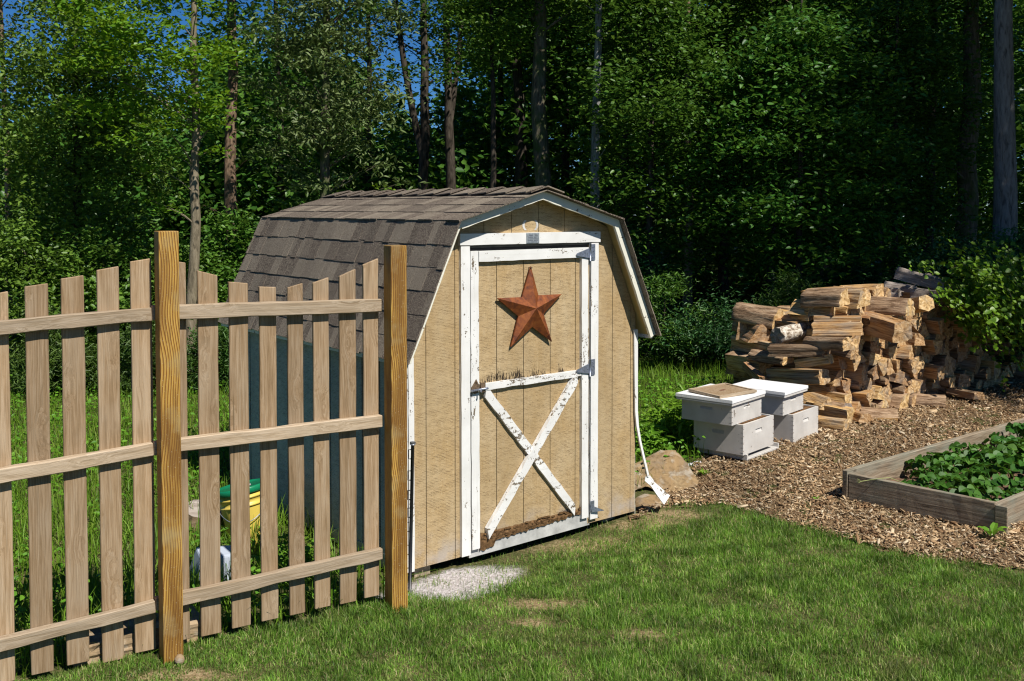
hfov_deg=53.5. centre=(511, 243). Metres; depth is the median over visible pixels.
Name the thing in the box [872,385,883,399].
split log
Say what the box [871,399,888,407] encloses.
split log
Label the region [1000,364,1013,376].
split log
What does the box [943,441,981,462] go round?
strawberry plant
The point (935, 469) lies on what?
strawberry plant
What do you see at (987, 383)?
split log
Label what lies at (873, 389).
split log
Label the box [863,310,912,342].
split log
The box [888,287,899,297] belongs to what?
split log
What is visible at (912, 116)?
forest tree
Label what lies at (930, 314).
split log
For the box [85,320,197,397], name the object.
fern clump
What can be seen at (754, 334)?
split log
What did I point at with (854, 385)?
split log
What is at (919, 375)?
split log
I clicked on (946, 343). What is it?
split log
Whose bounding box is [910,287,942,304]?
split log
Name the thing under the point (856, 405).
split log
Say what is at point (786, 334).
white bark log
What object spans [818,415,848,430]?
split log
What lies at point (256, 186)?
forest
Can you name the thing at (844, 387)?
split log
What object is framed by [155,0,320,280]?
oak tree
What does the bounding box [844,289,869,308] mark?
split log
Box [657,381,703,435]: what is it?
mugwort clump
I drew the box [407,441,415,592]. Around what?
garden stake
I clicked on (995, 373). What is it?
split log
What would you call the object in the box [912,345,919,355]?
split log
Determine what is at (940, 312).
split log
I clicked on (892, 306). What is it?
split log
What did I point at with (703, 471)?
broadleaf weed
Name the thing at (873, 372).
split log
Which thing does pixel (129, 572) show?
meadow grass
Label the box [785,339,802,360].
split log
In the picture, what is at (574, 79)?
forest tree
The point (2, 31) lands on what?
ash tree
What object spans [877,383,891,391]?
split log
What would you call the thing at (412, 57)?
sky
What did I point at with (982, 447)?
strawberry plant
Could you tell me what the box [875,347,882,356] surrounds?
split log
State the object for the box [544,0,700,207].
birch tree
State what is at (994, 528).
broadleaf weed
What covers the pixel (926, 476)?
strawberry plant
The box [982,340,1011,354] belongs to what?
split log
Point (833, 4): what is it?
maple tree
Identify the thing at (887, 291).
split log
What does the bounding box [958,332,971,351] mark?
split log
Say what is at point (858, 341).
split log
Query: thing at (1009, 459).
strawberry plant
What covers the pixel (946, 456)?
strawberry plant
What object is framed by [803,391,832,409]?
split log
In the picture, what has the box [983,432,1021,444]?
strawberry plant
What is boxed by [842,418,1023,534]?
raised bed
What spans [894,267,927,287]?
split log
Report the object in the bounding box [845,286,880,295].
split log
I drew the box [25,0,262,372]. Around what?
maple tree
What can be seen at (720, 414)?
hive box
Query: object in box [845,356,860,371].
split log
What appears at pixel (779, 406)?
hive box
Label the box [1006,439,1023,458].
strawberry plant
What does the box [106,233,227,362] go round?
shrub
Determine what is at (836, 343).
split log
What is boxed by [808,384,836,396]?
split log
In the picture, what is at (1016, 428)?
strawberry plant
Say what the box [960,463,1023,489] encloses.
strawberry plant
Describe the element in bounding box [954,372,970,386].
split log
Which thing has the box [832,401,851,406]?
split log
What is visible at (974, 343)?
split log
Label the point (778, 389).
telescoping cover
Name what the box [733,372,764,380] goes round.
split log
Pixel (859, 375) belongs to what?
split log
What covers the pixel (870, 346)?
split log
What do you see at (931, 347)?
split log
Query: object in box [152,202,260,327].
shrub
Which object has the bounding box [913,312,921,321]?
split log
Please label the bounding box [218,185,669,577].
garden shed
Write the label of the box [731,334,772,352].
split log
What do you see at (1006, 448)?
strawberry plant
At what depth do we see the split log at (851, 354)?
9.73 m
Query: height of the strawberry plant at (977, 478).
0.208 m
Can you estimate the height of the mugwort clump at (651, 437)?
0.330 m
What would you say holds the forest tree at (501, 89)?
on the ground at (453, 577)
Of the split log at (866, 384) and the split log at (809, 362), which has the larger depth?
the split log at (866, 384)
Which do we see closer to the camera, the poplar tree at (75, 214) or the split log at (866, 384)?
the split log at (866, 384)
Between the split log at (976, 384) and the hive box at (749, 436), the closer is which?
the hive box at (749, 436)
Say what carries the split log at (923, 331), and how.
on the split log
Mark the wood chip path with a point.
(900, 547)
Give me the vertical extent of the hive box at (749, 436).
0.245 m
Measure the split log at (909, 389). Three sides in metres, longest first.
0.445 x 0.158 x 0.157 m
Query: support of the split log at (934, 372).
on the split log
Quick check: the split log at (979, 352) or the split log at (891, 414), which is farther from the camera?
the split log at (979, 352)
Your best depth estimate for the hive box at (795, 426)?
8.89 m
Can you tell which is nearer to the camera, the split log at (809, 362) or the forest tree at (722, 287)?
the split log at (809, 362)
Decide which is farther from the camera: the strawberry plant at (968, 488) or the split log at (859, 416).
the split log at (859, 416)
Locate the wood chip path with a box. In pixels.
[628,381,1023,568]
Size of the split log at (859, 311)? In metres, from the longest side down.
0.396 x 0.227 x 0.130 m
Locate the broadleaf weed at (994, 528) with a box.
[975,522,1011,535]
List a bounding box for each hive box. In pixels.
[682,397,761,425]
[694,413,773,455]
[761,392,802,415]
[762,404,817,441]
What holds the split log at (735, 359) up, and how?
on the split log at (740, 378)
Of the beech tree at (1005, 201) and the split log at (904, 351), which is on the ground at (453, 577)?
the beech tree at (1005, 201)
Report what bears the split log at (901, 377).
on the split log at (909, 389)
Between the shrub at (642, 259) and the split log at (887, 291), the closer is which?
the split log at (887, 291)
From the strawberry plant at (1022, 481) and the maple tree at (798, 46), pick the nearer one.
the strawberry plant at (1022, 481)
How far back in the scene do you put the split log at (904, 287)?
11.34 m
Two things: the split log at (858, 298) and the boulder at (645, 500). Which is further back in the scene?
the split log at (858, 298)
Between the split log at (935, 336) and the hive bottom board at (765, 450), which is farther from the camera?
the split log at (935, 336)
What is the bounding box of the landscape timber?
[72,605,203,668]
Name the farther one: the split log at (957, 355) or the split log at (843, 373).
the split log at (957, 355)
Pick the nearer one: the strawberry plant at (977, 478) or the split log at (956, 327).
the strawberry plant at (977, 478)
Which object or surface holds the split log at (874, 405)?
on the wood chip path
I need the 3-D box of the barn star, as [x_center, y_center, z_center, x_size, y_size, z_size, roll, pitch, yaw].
[0.123,0.391,6.349,0.526,0.494,0.076,-2,3,-39]
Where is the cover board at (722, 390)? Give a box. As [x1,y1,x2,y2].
[688,383,756,398]
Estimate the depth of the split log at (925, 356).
10.88 m
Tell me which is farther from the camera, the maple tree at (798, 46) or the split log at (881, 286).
the maple tree at (798, 46)
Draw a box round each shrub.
[0,202,121,380]
[11,221,154,382]
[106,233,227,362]
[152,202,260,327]
[265,190,310,212]
[372,183,433,189]
[625,220,689,354]
[638,265,730,372]
[649,282,764,372]
[753,261,824,306]
[790,246,900,294]
[889,222,1012,363]
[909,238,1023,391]
[966,223,1023,375]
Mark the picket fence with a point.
(170, 311)
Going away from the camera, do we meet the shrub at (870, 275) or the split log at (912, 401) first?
the split log at (912, 401)
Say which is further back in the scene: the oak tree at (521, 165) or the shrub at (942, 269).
the oak tree at (521, 165)
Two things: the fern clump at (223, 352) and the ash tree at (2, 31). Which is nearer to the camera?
the fern clump at (223, 352)
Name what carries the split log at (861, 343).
on the split log
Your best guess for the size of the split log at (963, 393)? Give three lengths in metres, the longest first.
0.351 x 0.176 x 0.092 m
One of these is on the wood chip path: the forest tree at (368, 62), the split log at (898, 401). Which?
the split log at (898, 401)
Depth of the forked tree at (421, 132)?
18.86 m
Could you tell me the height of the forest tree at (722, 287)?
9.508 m
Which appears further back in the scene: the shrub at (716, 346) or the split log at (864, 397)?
the shrub at (716, 346)
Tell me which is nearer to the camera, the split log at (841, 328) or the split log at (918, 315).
the split log at (841, 328)
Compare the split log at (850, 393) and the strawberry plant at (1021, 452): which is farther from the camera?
the split log at (850, 393)
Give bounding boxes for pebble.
[174,654,184,664]
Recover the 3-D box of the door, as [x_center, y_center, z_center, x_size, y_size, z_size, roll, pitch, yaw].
[0.173,0.941,6.420,1.085,1.857,0.092,-2,3,-39]
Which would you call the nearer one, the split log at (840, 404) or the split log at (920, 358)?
the split log at (840, 404)
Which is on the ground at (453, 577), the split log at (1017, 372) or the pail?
the pail
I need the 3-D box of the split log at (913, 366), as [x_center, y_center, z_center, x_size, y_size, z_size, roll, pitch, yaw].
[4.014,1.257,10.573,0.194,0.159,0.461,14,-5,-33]
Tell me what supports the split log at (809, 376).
on the split log at (751, 370)
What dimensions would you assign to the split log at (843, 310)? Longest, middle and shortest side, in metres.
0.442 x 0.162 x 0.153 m
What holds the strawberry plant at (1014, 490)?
on the raised bed
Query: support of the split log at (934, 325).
on the split log
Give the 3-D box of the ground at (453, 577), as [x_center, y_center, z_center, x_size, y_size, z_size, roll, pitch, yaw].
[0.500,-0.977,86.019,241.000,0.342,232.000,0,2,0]
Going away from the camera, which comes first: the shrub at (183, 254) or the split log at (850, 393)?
the split log at (850, 393)
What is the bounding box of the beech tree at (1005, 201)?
[992,0,1017,263]
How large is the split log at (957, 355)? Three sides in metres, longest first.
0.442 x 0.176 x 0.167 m
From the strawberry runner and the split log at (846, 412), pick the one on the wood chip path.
the split log at (846, 412)
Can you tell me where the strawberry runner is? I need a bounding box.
[857,477,903,482]
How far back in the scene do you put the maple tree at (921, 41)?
14.51 m
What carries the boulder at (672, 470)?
on the ground at (453, 577)
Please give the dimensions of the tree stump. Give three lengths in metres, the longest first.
0.300 x 0.294 x 0.200 m
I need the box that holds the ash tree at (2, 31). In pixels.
[0,0,141,350]
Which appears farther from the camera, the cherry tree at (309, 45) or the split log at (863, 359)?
the cherry tree at (309, 45)
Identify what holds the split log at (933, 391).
on the wood chip path
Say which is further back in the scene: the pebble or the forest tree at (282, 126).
the forest tree at (282, 126)
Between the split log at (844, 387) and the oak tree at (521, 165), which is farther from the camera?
the oak tree at (521, 165)
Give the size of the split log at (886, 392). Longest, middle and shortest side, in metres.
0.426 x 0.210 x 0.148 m
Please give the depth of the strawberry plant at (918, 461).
7.56 m
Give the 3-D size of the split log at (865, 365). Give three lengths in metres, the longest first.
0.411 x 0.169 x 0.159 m
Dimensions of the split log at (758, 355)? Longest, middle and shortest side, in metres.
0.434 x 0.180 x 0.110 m
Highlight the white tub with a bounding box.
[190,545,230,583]
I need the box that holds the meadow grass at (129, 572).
[9,351,738,678]
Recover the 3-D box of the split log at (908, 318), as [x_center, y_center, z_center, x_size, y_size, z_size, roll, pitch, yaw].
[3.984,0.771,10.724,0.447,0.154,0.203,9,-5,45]
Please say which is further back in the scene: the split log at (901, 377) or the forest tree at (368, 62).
the forest tree at (368, 62)
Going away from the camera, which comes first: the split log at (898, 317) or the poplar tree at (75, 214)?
the split log at (898, 317)
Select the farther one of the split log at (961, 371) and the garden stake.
the split log at (961, 371)
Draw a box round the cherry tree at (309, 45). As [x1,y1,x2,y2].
[200,0,429,198]
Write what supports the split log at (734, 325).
on the split log
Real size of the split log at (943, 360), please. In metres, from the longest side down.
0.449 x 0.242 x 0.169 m
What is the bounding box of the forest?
[0,0,1023,308]
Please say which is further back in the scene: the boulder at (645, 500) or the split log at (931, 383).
the split log at (931, 383)
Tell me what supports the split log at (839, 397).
on the split log
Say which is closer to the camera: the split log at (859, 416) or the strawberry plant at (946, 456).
the strawberry plant at (946, 456)
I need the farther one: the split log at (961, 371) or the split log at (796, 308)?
the split log at (961, 371)
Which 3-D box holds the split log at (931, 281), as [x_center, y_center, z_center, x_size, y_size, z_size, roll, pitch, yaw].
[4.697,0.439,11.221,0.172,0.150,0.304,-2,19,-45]
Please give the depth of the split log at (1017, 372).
11.89 m
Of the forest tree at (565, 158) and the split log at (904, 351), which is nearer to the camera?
the split log at (904, 351)
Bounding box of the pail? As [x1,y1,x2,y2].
[220,478,259,544]
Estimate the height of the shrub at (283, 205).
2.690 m
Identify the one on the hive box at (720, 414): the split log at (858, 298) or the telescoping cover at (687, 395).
the telescoping cover at (687, 395)
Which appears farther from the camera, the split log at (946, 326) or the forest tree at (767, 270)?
the forest tree at (767, 270)
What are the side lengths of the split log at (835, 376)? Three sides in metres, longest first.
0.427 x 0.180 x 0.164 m
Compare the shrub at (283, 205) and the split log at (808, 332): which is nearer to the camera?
the split log at (808, 332)
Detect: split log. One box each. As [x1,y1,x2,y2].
[725,350,772,372]
[725,367,747,376]
[731,302,784,328]
[731,321,770,332]
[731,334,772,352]
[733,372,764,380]
[736,322,747,339]
[741,324,770,342]
[742,361,766,379]
[748,349,793,365]
[765,362,794,376]
[766,367,829,384]
[767,344,829,356]
[769,312,810,338]
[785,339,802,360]
[787,299,834,315]
[789,304,813,320]
[794,354,833,367]
[798,355,846,370]
[800,288,849,306]
[801,286,844,292]
[802,336,854,350]
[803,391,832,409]
[806,328,851,338]
[806,401,854,422]
[807,388,851,403]
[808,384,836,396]
[811,314,849,320]
[811,322,863,335]
[813,315,861,321]
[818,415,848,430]
[827,370,841,385]
[830,347,858,359]
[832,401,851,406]
[835,306,850,314]
[836,377,852,392]
[841,284,883,296]
[841,370,846,377]
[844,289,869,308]
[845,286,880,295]
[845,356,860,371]
[846,364,867,383]
[846,389,853,400]
[850,307,864,314]
[850,380,860,389]
[850,389,872,406]
[852,401,861,410]
[852,410,873,423]
[855,336,860,351]
[857,288,870,299]
[857,349,866,363]
[860,334,878,340]
[860,338,864,349]
[860,362,868,375]
[860,378,871,389]
[860,407,897,420]
[861,341,876,352]
[861,351,880,364]
[862,311,875,327]
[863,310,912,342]
[863,402,878,407]
[865,296,914,315]
[867,364,879,379]
[870,387,874,400]
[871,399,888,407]
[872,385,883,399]
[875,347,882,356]
[875,375,889,384]
[877,357,886,375]
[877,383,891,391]
[878,339,887,349]
[882,386,888,397]
[883,345,896,360]
[884,281,916,295]
[884,287,890,296]
[884,392,891,404]
[885,358,894,374]
[887,315,903,319]
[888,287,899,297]
[889,371,911,385]
[889,381,906,393]
[889,393,909,409]
[891,342,905,346]
[891,359,902,372]
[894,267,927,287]
[896,345,913,358]
[897,358,922,373]
[902,292,934,305]
[903,315,912,322]
[905,385,913,393]
[906,332,924,345]
[906,369,924,379]
[908,394,915,407]
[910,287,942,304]
[911,295,934,312]
[911,317,921,332]
[911,378,926,392]
[911,380,921,392]
[911,393,945,407]
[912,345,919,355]
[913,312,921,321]
[914,356,924,368]
[919,322,928,335]
[920,273,952,290]
[920,352,928,362]
[921,339,942,354]
[922,308,936,319]
[922,317,943,334]
[922,362,945,380]
[926,378,940,388]
[929,333,940,339]
[929,355,953,376]
[929,388,938,394]
[934,305,943,315]
[934,348,949,355]
[937,316,950,331]
[938,386,946,394]
[940,376,955,387]
[942,305,952,315]
[943,339,951,349]
[945,326,953,338]
[946,387,984,399]
[949,337,959,348]
[950,313,965,332]
[950,348,967,361]
[950,356,956,370]
[953,370,966,373]
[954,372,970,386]
[956,369,973,382]
[957,354,980,373]
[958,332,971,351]
[968,380,981,390]
[970,345,983,354]
[972,332,980,345]
[974,367,991,379]
[980,360,1000,380]
[981,380,993,388]
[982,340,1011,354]
[994,376,1006,384]
[996,361,1017,373]
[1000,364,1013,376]
[1003,353,1023,375]
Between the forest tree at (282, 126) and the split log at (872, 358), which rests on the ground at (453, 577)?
the forest tree at (282, 126)
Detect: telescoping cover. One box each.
[676,384,765,406]
[733,379,807,397]
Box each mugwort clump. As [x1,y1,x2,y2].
[250,526,313,564]
[278,548,313,586]
[635,420,678,457]
[638,394,693,446]
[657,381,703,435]
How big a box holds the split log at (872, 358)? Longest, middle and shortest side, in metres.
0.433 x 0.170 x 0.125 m
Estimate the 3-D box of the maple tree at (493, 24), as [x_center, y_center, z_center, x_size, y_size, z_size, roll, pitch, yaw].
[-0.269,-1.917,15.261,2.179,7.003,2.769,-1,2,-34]
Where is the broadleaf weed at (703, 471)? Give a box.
[697,468,710,474]
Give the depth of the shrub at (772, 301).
12.63 m
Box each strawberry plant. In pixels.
[901,469,948,488]
[904,452,951,473]
[922,462,968,482]
[925,451,962,473]
[925,477,982,498]
[942,469,993,489]
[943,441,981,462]
[943,456,989,478]
[955,449,1006,477]
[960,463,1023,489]
[967,443,994,461]
[976,484,1011,500]
[980,441,1023,466]
[981,453,1023,483]
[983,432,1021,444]
[992,422,1023,443]
[1001,485,1022,497]
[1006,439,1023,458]
[1014,449,1023,463]
[1014,475,1023,486]
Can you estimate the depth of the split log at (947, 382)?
10.87 m
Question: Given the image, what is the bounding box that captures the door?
[470,244,603,550]
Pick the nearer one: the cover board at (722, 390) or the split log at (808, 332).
the cover board at (722, 390)
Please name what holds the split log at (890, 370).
on the split log at (883, 380)
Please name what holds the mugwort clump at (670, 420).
on the ground at (453, 577)
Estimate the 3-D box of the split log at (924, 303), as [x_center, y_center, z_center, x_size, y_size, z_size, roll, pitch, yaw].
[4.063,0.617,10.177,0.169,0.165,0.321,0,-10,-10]
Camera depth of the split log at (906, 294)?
11.25 m
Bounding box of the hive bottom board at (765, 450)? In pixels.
[699,442,778,462]
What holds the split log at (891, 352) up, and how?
on the split log at (897, 365)
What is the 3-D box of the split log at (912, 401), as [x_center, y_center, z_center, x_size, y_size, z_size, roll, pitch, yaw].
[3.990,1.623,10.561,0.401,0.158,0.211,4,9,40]
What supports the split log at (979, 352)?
on the split log
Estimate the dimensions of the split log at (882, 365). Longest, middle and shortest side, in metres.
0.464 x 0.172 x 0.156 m
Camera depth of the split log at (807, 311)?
10.05 m
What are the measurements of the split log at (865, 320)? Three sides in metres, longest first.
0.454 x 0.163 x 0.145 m
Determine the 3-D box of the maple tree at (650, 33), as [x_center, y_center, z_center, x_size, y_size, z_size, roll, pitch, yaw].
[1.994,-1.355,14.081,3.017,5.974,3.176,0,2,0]
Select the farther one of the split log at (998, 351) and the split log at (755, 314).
the split log at (998, 351)
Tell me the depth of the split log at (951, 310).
11.12 m
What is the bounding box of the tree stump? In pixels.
[188,500,224,536]
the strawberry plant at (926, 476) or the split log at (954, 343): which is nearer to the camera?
the strawberry plant at (926, 476)
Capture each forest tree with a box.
[199,0,374,210]
[262,0,435,190]
[395,1,582,186]
[463,5,631,197]
[520,0,727,229]
[661,1,797,299]
[692,0,881,303]
[797,0,962,274]
[835,0,1023,259]
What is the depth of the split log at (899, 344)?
10.45 m
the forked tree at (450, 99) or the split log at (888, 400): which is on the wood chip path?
the split log at (888, 400)
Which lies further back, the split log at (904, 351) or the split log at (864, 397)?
the split log at (904, 351)
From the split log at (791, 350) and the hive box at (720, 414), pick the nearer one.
the hive box at (720, 414)
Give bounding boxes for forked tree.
[318,0,478,189]
[415,0,556,188]
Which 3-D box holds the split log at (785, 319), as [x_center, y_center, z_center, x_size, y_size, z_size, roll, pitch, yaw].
[2.847,0.863,10.365,0.275,0.268,0.468,-20,11,-27]
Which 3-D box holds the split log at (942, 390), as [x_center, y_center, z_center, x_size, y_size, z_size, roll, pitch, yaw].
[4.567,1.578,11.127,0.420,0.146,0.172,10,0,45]
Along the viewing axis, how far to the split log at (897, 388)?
10.41 m
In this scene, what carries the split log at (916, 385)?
on the split log at (933, 400)
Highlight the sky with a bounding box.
[0,0,1023,216]
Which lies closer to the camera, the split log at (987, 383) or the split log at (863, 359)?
the split log at (863, 359)
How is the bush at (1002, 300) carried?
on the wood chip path
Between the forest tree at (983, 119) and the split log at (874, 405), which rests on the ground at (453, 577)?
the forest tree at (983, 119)
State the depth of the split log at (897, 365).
10.39 m
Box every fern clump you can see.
[9,303,97,397]
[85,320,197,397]
[186,323,228,395]
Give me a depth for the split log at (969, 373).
11.28 m
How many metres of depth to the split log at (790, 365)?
10.33 m
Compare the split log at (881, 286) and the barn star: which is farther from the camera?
the split log at (881, 286)
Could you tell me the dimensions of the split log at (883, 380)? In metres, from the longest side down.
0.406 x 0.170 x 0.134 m
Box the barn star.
[497,266,561,346]
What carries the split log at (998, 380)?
on the wood chip path
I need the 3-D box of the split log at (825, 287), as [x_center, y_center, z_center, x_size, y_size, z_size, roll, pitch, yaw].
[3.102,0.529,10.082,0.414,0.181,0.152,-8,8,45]
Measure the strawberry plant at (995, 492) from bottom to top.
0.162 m
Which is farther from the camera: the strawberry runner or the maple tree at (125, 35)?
the maple tree at (125, 35)
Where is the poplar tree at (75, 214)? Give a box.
[0,0,214,279]
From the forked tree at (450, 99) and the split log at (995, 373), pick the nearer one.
the split log at (995, 373)
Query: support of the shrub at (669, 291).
on the ground at (453, 577)
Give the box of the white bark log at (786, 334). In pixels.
[770,321,812,343]
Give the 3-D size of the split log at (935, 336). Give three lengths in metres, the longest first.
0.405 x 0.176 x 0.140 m
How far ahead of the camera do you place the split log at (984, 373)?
11.39 m
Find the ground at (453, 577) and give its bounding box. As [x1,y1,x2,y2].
[3,219,1023,680]
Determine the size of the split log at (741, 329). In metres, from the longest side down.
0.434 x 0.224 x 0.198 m
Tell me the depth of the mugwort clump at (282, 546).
6.05 m
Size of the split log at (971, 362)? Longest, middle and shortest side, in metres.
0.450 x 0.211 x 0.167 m
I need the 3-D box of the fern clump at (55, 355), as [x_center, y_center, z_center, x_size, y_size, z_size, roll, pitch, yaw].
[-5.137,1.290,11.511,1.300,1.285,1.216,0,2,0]
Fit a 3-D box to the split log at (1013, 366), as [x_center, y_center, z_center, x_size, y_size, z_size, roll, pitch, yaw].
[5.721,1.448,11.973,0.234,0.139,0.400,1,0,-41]
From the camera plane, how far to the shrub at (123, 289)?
12.47 m
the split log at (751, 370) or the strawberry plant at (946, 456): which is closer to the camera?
the strawberry plant at (946, 456)
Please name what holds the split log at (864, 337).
on the split log at (870, 346)
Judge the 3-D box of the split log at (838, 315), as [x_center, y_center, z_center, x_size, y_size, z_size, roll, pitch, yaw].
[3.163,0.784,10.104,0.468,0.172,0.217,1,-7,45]
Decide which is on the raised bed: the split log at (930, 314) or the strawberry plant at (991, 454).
the strawberry plant at (991, 454)
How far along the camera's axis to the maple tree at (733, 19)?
17.73 m
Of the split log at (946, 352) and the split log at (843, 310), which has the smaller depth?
the split log at (843, 310)
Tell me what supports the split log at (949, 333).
on the split log
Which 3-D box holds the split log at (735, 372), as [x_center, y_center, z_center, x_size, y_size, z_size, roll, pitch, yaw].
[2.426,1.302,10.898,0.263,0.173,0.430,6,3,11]
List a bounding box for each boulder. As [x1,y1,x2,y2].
[635,450,698,491]
[635,494,662,509]
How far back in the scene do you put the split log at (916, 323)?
10.66 m
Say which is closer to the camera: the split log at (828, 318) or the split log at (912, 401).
the split log at (828, 318)
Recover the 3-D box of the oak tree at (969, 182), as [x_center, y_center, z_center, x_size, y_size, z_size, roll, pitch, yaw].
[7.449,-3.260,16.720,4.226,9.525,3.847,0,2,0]
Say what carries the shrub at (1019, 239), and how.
on the ground at (453, 577)
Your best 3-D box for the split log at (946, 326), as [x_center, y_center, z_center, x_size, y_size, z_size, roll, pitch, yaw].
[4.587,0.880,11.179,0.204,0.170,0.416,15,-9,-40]
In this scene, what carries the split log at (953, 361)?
on the split log
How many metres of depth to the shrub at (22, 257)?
12.27 m
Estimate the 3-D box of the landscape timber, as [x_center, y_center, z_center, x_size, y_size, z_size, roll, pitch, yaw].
[-1.774,1.858,4.800,0.591,0.127,0.212,-1,2,-32]
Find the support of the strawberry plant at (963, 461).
on the raised bed
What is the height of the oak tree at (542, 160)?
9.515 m
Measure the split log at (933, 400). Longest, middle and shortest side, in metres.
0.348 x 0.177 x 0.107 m
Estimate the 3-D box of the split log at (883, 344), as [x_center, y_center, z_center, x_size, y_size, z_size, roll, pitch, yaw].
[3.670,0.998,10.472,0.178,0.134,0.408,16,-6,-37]
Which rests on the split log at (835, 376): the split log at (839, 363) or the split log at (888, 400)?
the split log at (839, 363)
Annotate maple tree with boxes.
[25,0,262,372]
[413,0,564,187]
[547,0,769,355]
[586,0,809,322]
[657,0,953,298]
[707,0,992,285]
[772,0,1018,279]
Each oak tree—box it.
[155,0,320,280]
[407,0,592,186]
[498,0,628,186]
[884,0,1023,277]
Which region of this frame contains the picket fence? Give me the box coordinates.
[0,231,407,680]
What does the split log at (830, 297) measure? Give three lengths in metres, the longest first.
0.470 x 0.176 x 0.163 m
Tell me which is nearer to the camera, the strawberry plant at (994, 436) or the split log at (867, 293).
the strawberry plant at (994, 436)
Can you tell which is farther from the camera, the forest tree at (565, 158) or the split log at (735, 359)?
the forest tree at (565, 158)
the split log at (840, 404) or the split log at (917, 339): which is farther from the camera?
the split log at (917, 339)
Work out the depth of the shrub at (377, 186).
13.90 m
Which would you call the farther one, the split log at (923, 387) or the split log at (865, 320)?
the split log at (923, 387)
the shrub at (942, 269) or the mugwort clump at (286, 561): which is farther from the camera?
the shrub at (942, 269)

